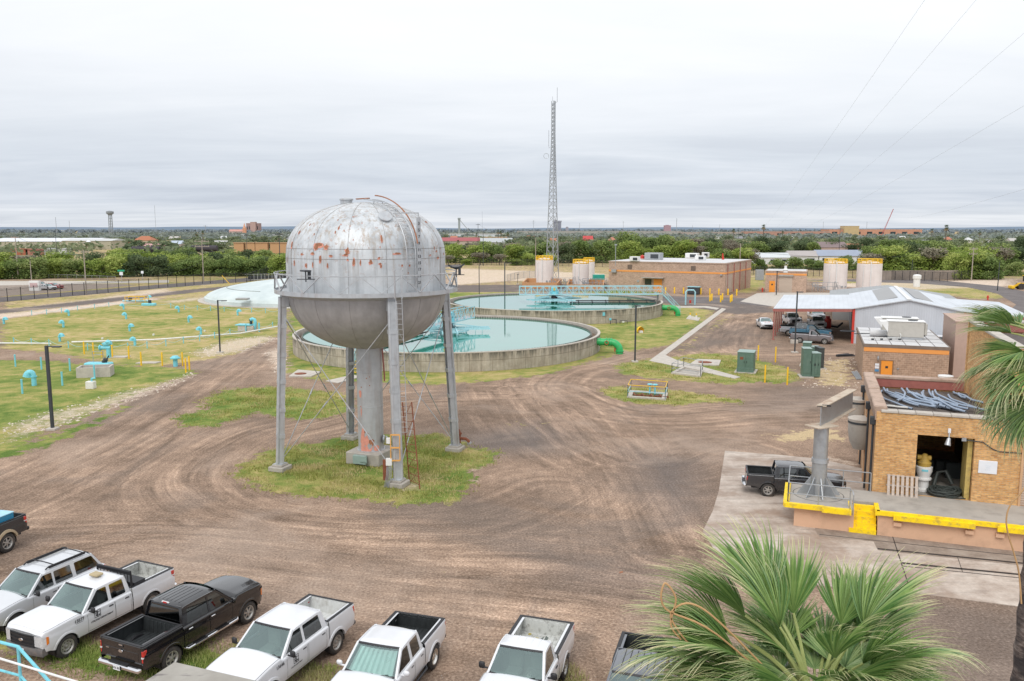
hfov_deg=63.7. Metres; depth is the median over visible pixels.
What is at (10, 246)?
distant woodland
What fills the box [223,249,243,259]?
mesquite tree
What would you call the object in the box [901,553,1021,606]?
loading yard paving
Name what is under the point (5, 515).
tool box
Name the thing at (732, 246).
mesquite tree
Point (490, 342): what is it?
clarifier basin
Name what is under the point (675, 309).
outlet pipe
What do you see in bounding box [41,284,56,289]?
sedan
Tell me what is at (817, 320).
sport utility vehicle
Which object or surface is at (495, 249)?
mesquite tree
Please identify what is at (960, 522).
loading dock
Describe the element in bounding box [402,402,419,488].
ladder frame
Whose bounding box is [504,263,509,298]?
light pole
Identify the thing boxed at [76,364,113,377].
concrete chamber
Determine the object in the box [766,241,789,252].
mesquite tree
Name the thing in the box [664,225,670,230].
distant block
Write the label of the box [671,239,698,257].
mesquite tree
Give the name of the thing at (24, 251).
freight container
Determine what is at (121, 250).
mesquite tree
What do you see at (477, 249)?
mesquite tree
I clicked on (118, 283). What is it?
chain fence
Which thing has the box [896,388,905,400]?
hose length
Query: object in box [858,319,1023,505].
brick building
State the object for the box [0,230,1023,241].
remote woodland
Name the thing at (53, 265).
mesquite tree
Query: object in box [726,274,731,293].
side door
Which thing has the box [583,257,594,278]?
storage tank
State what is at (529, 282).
containment wall
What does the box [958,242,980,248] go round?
mesquite tree
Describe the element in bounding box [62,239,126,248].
warehouse
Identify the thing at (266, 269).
mesquite tree
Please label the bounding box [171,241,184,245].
house
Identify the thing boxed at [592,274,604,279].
teal cabinet
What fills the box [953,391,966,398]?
hose length
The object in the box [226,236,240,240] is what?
mesquite tree
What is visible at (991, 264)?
mesquite tree
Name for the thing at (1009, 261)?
mesquite tree
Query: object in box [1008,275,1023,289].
wheel loader
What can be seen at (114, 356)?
cover slab
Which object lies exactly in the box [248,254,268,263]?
mesquite tree
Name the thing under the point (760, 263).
mesquite tree
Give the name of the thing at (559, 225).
silo block
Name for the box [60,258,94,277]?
mesquite tree
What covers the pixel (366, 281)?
water tower
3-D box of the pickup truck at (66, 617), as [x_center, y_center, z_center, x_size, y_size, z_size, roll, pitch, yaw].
[-15.436,9.650,30.631,2.500,2.075,6.080,3,8,23]
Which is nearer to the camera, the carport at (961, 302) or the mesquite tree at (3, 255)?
the carport at (961, 302)
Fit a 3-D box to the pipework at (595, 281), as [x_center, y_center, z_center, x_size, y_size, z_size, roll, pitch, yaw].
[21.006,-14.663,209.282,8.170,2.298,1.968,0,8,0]
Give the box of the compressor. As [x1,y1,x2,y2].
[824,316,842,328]
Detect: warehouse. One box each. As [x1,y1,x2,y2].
[0,238,109,248]
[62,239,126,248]
[446,234,499,236]
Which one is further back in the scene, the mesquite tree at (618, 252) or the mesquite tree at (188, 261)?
the mesquite tree at (618, 252)
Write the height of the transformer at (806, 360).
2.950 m
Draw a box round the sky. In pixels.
[0,0,1023,228]
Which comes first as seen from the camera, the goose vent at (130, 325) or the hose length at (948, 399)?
the hose length at (948, 399)
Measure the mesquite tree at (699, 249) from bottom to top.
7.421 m
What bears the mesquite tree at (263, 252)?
on the lawn at (160, 319)
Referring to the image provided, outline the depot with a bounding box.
[517,231,680,234]
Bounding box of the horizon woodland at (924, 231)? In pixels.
[0,228,1023,233]
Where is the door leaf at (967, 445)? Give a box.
[960,438,972,499]
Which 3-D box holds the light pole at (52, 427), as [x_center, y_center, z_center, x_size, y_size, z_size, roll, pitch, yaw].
[-33.590,3.553,60.516,1.410,6.418,0.700,0,8,0]
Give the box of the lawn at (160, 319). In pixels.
[0,265,1022,680]
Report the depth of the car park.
204.89 m
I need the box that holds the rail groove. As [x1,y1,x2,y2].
[819,534,1022,581]
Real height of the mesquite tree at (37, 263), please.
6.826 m
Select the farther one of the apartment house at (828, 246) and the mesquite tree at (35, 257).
the apartment house at (828, 246)
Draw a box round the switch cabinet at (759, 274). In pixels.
[755,270,763,279]
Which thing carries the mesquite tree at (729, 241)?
on the ground at (450, 263)
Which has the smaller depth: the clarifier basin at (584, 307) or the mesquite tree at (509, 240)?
the clarifier basin at (584, 307)
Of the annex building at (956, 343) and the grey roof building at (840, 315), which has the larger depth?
the grey roof building at (840, 315)
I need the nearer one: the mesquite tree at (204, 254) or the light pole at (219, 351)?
the light pole at (219, 351)
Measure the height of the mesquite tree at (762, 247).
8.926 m
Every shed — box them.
[442,237,479,245]
[480,238,512,244]
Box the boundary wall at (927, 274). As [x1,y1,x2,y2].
[882,270,958,279]
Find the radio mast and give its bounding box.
[544,88,558,278]
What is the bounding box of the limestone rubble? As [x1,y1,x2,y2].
[3,279,996,442]
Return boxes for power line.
[87,261,202,276]
[742,250,967,256]
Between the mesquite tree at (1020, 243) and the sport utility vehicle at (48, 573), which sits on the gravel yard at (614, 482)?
the sport utility vehicle at (48, 573)
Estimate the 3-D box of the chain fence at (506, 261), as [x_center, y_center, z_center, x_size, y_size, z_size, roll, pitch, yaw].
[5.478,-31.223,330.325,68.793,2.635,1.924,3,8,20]
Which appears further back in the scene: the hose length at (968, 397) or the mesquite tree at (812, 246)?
the mesquite tree at (812, 246)
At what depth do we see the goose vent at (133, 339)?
104.58 m
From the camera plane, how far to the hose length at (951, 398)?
46.74 m
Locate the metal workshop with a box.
[849,286,966,343]
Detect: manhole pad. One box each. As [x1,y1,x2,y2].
[289,369,321,376]
[690,359,720,365]
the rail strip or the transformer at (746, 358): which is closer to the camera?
the rail strip
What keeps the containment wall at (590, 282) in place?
on the gravel yard at (614, 482)
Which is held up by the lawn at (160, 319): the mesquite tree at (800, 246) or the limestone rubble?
the limestone rubble
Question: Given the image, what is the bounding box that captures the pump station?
[235,317,259,331]
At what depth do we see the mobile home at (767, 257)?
344.08 m
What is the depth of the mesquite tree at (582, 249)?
360.62 m
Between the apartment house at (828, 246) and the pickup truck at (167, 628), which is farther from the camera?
the apartment house at (828, 246)
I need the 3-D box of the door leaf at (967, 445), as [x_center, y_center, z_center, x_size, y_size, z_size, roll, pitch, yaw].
[23.090,6.325,41.903,0.220,3.220,1.300,3,8,20]
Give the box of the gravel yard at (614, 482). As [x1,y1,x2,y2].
[0,278,1023,680]
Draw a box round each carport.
[771,295,851,339]
[946,298,1023,319]
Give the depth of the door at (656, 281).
193.70 m
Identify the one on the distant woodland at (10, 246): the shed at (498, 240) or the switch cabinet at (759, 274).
the shed at (498, 240)
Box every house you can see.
[134,236,157,242]
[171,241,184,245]
[582,236,592,240]
[814,242,847,249]
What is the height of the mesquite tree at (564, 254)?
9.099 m
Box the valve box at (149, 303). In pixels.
[141,300,156,305]
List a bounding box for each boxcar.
[233,242,244,251]
[245,242,254,250]
[255,242,268,250]
[269,242,278,254]
[280,242,286,252]
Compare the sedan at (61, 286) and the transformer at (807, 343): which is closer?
the transformer at (807, 343)
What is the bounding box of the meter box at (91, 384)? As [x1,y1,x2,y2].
[85,377,96,388]
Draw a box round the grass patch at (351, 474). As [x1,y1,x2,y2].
[224,432,503,505]
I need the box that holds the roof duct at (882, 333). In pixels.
[870,329,886,336]
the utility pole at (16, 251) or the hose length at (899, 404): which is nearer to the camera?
the hose length at (899, 404)
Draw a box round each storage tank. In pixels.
[536,255,552,282]
[573,259,588,284]
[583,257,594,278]
[823,258,847,289]
[856,258,882,287]
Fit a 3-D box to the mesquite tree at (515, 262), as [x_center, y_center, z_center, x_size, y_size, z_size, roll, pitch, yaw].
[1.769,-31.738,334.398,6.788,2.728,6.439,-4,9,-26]
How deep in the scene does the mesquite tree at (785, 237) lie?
833.36 m
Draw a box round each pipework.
[552,277,578,285]
[579,278,608,284]
[812,282,839,291]
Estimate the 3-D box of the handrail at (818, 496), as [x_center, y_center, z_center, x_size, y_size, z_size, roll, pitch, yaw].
[16.067,7.542,41.639,4.003,1.278,3.357,3,8,20]
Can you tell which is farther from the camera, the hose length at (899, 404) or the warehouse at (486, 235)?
the warehouse at (486, 235)
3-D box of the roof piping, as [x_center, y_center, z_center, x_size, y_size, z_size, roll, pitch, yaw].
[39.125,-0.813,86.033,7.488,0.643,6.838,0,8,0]
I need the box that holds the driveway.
[740,292,829,306]
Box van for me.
[807,312,825,318]
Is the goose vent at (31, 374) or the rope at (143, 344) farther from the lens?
the rope at (143, 344)
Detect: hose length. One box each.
[881,390,912,409]
[883,387,934,407]
[886,388,919,405]
[886,390,945,407]
[895,392,955,410]
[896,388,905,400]
[906,388,938,404]
[907,392,958,405]
[922,390,950,409]
[928,389,969,409]
[931,390,966,412]
[934,389,977,408]
[947,394,986,409]
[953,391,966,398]
[958,392,982,403]
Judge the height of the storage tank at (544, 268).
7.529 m
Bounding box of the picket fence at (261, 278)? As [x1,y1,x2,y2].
[245,273,285,280]
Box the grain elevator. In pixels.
[458,218,470,233]
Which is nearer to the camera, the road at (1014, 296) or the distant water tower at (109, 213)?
the road at (1014, 296)
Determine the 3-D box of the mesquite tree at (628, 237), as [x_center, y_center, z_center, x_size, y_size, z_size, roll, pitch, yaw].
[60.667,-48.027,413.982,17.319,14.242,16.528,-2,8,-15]
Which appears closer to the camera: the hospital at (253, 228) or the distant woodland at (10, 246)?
the distant woodland at (10, 246)
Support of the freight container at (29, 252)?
on the ground at (450, 263)
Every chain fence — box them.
[0,273,246,301]
[446,258,608,266]
[753,267,970,280]
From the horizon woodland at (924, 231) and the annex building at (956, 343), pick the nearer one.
the annex building at (956, 343)
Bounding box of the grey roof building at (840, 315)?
[830,285,955,319]
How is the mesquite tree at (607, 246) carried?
on the ground at (450, 263)
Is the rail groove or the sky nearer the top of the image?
the sky
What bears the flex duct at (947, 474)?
on the brick building at (898, 439)
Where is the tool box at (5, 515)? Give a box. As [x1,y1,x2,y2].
[0,510,13,522]
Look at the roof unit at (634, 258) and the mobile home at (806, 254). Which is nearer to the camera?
the roof unit at (634, 258)
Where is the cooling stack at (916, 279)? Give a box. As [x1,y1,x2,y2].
[913,274,921,286]
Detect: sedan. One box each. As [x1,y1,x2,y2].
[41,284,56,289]
[48,283,63,288]
[756,317,772,328]
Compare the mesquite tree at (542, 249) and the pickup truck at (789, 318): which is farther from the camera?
the mesquite tree at (542, 249)
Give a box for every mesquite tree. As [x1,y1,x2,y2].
[0,251,15,271]
[0,258,26,278]
[0,261,6,278]
[4,254,35,262]
[15,256,51,278]
[20,255,50,271]
[39,251,74,271]
[40,258,71,277]
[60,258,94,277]
[74,252,106,271]
[78,258,113,277]
[97,255,134,276]
[103,250,130,269]
[105,248,129,253]
[119,253,151,276]
[122,239,141,247]
[122,240,145,248]
[122,249,159,269]
[125,249,142,253]
[143,254,173,276]
[147,251,171,269]
[154,249,168,254]
[156,241,173,248]
[165,253,191,271]
[166,260,194,275]
[169,247,196,254]
[176,256,206,275]
[183,250,199,257]
[188,236,203,242]
[189,253,206,269]
[192,256,218,275]
[198,241,226,253]
[201,252,230,272]
[203,251,227,255]
[213,254,244,276]
[214,241,230,248]
[221,256,247,274]
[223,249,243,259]
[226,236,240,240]
[240,249,255,258]
[243,256,267,275]
[248,237,259,241]
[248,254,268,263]
[248,256,271,271]
[253,249,274,257]
[264,253,285,274]
[444,243,464,262]
[445,255,454,263]
[461,259,472,264]
[463,244,488,262]
[470,252,489,264]
[477,241,503,262]
[493,253,505,264]
[502,239,515,242]
[502,243,524,262]
[503,242,522,247]
[508,259,522,265]
[513,245,536,262]
[520,235,536,240]
[520,252,534,264]
[530,242,554,258]
[541,252,557,264]
[548,242,576,262]
[569,239,594,261]
[585,246,598,258]
[589,239,619,262]
[603,247,620,257]
[615,231,648,255]
[618,240,643,259]
[637,248,654,255]
[642,237,660,252]
[652,234,675,254]
[653,244,677,257]
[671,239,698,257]
[687,238,705,250]
[692,246,711,255]
[697,241,723,253]
[705,238,724,250]
[706,252,720,258]
[711,248,739,258]
[720,234,735,239]
[721,239,736,246]
[721,242,743,250]
[729,247,757,270]
[741,244,755,248]
[743,252,760,259]
[750,241,771,252]
[752,236,774,252]
[754,258,769,269]
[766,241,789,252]
[768,258,785,268]
[781,235,791,241]
[783,257,805,268]
[789,241,810,250]
[802,258,817,269]
[805,241,820,250]
[812,260,823,269]
[826,238,845,243]
[839,255,856,269]
[841,243,863,249]
[845,237,857,242]
[856,237,880,250]
[857,246,880,257]
[859,252,884,261]
[870,245,914,270]
[875,239,907,247]
[876,235,888,241]
[883,253,917,270]
[886,242,915,253]
[897,237,911,240]
[899,241,928,259]
[908,252,937,269]
[910,239,926,252]
[918,247,948,268]
[922,236,937,241]
[922,240,935,246]
[925,247,963,269]
[929,241,966,250]
[938,239,964,246]
[940,251,970,279]
[955,239,967,243]
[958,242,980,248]
[959,250,992,278]
[960,245,1002,270]
[968,252,1006,279]
[982,238,997,242]
[983,246,1015,260]
[984,243,1020,265]
[996,235,1004,240]
[1000,242,1014,248]
[1005,247,1023,263]
[1006,261,1023,275]
[1013,237,1023,248]
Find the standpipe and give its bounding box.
[685,289,695,304]
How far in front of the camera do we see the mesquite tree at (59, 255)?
274.43 m
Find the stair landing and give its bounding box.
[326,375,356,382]
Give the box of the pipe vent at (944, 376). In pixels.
[938,374,953,377]
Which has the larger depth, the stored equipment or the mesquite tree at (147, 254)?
the mesquite tree at (147, 254)
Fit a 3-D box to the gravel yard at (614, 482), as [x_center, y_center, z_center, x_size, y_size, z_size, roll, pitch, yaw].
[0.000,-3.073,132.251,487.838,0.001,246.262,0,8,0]
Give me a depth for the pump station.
118.70 m
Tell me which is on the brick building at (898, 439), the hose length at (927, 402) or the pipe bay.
the hose length at (927, 402)
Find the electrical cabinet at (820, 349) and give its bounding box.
[814,346,826,369]
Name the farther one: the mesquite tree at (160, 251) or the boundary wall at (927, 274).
the mesquite tree at (160, 251)
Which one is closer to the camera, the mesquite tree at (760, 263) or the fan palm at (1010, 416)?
the fan palm at (1010, 416)
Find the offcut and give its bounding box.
[887,404,907,407]
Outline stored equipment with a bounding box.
[915,456,961,478]
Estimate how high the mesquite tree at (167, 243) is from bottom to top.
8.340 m
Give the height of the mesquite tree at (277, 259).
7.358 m
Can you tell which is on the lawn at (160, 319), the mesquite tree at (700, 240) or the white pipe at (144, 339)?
the white pipe at (144, 339)
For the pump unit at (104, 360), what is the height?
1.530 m
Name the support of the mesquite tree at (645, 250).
on the ground at (450, 263)
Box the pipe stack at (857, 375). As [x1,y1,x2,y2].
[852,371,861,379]
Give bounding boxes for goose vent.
[23,370,36,385]
[58,333,64,341]
[128,323,133,330]
[129,337,136,345]
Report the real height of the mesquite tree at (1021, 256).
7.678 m
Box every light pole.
[44,345,61,430]
[216,300,226,352]
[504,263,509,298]
[631,305,640,362]
[791,291,802,352]
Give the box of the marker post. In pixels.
[20,379,23,393]
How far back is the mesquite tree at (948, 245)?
329.18 m
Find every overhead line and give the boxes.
[791,1,923,191]
[792,33,1023,225]
[794,5,971,209]
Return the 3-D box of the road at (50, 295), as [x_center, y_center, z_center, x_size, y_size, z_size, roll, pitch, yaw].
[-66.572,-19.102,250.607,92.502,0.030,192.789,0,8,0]
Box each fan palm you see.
[605,512,988,680]
[950,303,1023,680]
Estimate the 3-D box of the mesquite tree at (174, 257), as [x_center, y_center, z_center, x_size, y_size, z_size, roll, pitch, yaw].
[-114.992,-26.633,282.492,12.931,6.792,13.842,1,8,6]
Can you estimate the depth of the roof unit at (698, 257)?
201.66 m
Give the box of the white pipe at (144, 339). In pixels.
[0,326,277,343]
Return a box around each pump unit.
[84,351,113,364]
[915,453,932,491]
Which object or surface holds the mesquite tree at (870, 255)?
on the lawn at (160, 319)
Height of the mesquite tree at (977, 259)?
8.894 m
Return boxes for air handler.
[874,316,918,329]
[880,319,927,339]
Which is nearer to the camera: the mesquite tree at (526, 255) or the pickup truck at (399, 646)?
the pickup truck at (399, 646)
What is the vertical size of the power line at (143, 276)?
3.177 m
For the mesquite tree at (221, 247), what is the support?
on the ground at (450, 263)
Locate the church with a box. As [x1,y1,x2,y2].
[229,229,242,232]
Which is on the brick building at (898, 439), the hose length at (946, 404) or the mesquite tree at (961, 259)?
the hose length at (946, 404)
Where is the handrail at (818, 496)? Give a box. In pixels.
[787,465,871,514]
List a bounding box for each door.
[653,279,661,291]
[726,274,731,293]
[737,354,744,367]
[745,354,753,367]
[769,281,774,291]
[803,351,811,373]
[812,355,814,373]
[815,355,817,373]
[818,355,820,373]
[881,360,892,374]
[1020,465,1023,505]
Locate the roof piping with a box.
[840,330,924,339]
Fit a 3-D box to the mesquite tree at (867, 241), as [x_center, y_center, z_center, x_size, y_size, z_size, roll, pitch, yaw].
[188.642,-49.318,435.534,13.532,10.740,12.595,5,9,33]
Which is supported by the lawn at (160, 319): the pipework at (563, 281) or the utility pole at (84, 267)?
the utility pole at (84, 267)
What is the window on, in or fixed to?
in the long block building at (714, 275)
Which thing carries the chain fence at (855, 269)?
on the lawn at (160, 319)
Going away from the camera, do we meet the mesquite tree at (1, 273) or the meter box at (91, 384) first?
the meter box at (91, 384)
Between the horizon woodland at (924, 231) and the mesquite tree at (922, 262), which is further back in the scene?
the horizon woodland at (924, 231)
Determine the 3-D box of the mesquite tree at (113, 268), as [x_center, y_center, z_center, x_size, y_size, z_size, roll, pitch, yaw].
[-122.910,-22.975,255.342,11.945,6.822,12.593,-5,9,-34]
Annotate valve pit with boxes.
[627,379,668,400]
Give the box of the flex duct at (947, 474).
[931,470,953,484]
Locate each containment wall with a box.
[522,278,561,288]
[567,279,604,288]
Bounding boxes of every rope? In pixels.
[15,323,271,346]
[32,303,275,312]
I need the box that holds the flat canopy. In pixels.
[146,662,254,680]
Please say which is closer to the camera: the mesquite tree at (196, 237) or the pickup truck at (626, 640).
the pickup truck at (626, 640)
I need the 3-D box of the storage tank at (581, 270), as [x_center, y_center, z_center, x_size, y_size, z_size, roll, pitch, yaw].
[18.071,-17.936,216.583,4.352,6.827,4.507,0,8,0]
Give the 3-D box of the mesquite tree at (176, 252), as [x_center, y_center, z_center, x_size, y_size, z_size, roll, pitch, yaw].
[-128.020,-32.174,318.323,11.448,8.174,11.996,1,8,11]
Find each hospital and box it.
[246,223,261,230]
[250,222,256,231]
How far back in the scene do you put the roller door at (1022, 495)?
40.45 m
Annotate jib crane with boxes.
[793,388,856,501]
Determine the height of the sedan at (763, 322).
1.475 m
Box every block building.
[608,258,751,293]
[765,269,807,292]
[855,327,950,380]
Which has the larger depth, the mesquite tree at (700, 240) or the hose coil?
the mesquite tree at (700, 240)
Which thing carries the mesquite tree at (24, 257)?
on the lawn at (160, 319)
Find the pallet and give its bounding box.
[886,474,918,497]
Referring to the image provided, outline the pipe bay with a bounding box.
[122,296,148,302]
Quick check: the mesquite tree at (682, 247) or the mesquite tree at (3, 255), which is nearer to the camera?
the mesquite tree at (3, 255)
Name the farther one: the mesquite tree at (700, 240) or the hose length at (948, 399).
the mesquite tree at (700, 240)
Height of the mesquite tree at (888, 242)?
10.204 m
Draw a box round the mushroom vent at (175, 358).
[170,355,179,366]
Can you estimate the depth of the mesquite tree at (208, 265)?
259.07 m
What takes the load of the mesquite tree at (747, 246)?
on the ground at (450, 263)
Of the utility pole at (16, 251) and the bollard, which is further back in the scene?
the utility pole at (16, 251)
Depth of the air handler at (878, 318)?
87.36 m
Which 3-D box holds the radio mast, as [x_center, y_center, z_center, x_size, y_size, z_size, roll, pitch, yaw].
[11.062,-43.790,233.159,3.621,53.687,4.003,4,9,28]
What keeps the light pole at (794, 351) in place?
on the gravel yard at (614, 482)
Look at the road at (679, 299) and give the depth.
170.51 m
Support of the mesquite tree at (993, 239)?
on the ground at (450, 263)
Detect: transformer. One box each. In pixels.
[734,349,757,373]
[797,346,813,377]
[799,341,811,365]
[811,351,821,376]
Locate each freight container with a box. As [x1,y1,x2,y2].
[11,249,27,254]
[24,249,44,254]
[44,248,70,254]
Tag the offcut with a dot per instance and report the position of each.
(897, 406)
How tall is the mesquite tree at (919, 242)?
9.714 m
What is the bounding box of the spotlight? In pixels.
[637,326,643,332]
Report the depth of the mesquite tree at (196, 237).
838.52 m
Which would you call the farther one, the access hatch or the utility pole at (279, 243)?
the utility pole at (279, 243)
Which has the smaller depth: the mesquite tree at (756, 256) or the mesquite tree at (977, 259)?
the mesquite tree at (977, 259)
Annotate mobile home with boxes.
[752,253,790,263]
[785,251,817,260]
[813,250,861,263]
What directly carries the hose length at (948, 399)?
on the brick building at (898, 439)
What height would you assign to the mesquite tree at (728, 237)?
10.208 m
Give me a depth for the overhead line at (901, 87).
99.74 m
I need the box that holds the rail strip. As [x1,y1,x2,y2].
[815,528,1022,565]
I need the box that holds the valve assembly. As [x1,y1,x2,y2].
[98,340,111,357]
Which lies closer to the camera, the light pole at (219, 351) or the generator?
the light pole at (219, 351)
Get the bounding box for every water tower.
[106,211,113,234]
[268,195,464,488]
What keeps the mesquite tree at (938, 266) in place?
on the lawn at (160, 319)
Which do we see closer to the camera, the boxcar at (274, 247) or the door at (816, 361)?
the door at (816, 361)
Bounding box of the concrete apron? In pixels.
[702,451,908,590]
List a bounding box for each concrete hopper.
[848,396,864,415]
[848,415,866,449]
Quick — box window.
[645,279,650,284]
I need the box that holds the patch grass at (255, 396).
[170,352,803,427]
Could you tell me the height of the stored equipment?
1.078 m
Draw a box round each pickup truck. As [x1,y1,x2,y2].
[0,512,28,552]
[6,560,176,658]
[98,575,263,673]
[206,594,355,680]
[330,611,445,680]
[479,614,574,680]
[606,631,679,680]
[741,460,845,496]
[778,322,824,335]
[782,312,801,324]
[788,324,832,334]
[789,329,833,343]
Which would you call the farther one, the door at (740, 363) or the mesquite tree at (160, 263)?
the mesquite tree at (160, 263)
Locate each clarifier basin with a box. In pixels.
[292,306,599,372]
[450,285,680,323]
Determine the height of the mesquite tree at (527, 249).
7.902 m
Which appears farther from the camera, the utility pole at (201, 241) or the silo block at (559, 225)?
the silo block at (559, 225)
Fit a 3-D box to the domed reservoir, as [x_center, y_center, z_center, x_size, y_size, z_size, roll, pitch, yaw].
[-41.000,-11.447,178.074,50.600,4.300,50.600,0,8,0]
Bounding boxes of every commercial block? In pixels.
[679,232,740,235]
[741,231,829,235]
[821,229,921,236]
[840,226,858,234]
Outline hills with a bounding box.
[0,226,1023,229]
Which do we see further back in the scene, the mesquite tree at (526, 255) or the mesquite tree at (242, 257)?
the mesquite tree at (526, 255)
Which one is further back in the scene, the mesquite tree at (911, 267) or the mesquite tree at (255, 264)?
the mesquite tree at (911, 267)
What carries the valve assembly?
on the lawn at (160, 319)
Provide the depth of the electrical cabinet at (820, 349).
87.01 m
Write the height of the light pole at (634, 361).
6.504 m
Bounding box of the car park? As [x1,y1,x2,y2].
[0,284,132,295]
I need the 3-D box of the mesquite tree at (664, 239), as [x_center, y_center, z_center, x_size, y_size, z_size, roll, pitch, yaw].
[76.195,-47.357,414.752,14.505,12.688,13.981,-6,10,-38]
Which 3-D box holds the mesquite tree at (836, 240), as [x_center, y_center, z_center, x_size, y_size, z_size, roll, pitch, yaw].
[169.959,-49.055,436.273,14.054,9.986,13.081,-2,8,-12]
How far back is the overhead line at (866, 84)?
101.35 m
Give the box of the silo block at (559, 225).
[554,220,561,230]
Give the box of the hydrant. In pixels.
[459,429,470,444]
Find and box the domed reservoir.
[198,278,290,308]
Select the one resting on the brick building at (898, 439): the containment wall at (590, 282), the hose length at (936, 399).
the hose length at (936, 399)
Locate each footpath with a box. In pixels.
[649,308,739,378]
[676,306,718,309]
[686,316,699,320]
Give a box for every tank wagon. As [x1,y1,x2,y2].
[131,245,145,250]
[145,245,160,252]
[190,244,217,251]
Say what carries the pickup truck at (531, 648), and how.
on the gravel yard at (614, 482)
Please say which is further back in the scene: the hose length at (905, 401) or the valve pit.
the valve pit
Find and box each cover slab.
[110,355,130,357]
[136,361,160,363]
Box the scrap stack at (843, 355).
[836,353,854,356]
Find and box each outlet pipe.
[597,338,623,353]
[662,305,680,315]
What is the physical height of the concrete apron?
0.030 m
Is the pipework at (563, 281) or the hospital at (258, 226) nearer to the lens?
the pipework at (563, 281)
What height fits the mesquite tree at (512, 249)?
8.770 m
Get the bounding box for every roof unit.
[629,256,639,260]
[640,253,662,259]
[685,253,698,257]
[695,255,705,259]
[702,252,709,257]
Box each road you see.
[0,264,460,301]
[0,280,168,284]
[635,295,770,306]
[813,279,1023,320]
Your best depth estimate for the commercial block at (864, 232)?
1487.06 m
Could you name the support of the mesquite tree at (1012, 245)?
on the ground at (450, 263)
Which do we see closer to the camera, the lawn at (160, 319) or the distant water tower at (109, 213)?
the lawn at (160, 319)
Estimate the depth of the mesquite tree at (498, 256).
336.15 m
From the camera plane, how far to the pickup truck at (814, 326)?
111.46 m
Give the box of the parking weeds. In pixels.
[0,631,589,680]
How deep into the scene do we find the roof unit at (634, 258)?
195.39 m
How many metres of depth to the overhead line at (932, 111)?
105.13 m
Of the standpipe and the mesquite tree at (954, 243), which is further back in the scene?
the mesquite tree at (954, 243)
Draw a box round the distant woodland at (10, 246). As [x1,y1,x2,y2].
[0,235,1022,256]
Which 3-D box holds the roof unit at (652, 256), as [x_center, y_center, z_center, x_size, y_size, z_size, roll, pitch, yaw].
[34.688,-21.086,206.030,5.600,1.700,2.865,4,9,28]
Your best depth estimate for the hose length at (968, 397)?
47.50 m
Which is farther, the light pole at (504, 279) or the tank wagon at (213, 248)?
the tank wagon at (213, 248)
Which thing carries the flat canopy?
on the gravel yard at (614, 482)
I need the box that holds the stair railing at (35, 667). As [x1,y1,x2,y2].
[0,640,76,680]
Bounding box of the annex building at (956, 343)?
[942,313,972,377]
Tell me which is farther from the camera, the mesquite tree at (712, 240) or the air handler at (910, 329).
the mesquite tree at (712, 240)
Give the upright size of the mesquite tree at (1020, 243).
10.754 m
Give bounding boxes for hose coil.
[926,485,965,498]
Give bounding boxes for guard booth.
[28,281,40,290]
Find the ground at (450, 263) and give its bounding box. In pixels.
[21,230,1023,270]
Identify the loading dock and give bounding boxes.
[783,482,1023,551]
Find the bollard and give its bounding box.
[764,365,765,382]
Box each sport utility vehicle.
[0,547,105,632]
[807,315,826,328]
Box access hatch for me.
[671,357,702,377]
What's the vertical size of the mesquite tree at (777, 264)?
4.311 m
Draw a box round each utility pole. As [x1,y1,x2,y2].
[11,236,18,277]
[78,240,90,293]
[194,240,208,281]
[275,233,282,270]
[535,238,535,277]
[969,247,977,280]
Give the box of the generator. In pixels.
[687,286,700,293]
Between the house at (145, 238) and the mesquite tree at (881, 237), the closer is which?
the house at (145, 238)
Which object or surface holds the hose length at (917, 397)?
on the brick building at (898, 439)
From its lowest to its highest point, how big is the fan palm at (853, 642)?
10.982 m
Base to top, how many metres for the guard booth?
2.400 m
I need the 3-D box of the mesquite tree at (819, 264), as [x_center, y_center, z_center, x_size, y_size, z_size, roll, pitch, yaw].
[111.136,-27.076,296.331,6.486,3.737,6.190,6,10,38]
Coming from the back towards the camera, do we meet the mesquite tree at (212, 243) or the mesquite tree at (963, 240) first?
the mesquite tree at (963, 240)

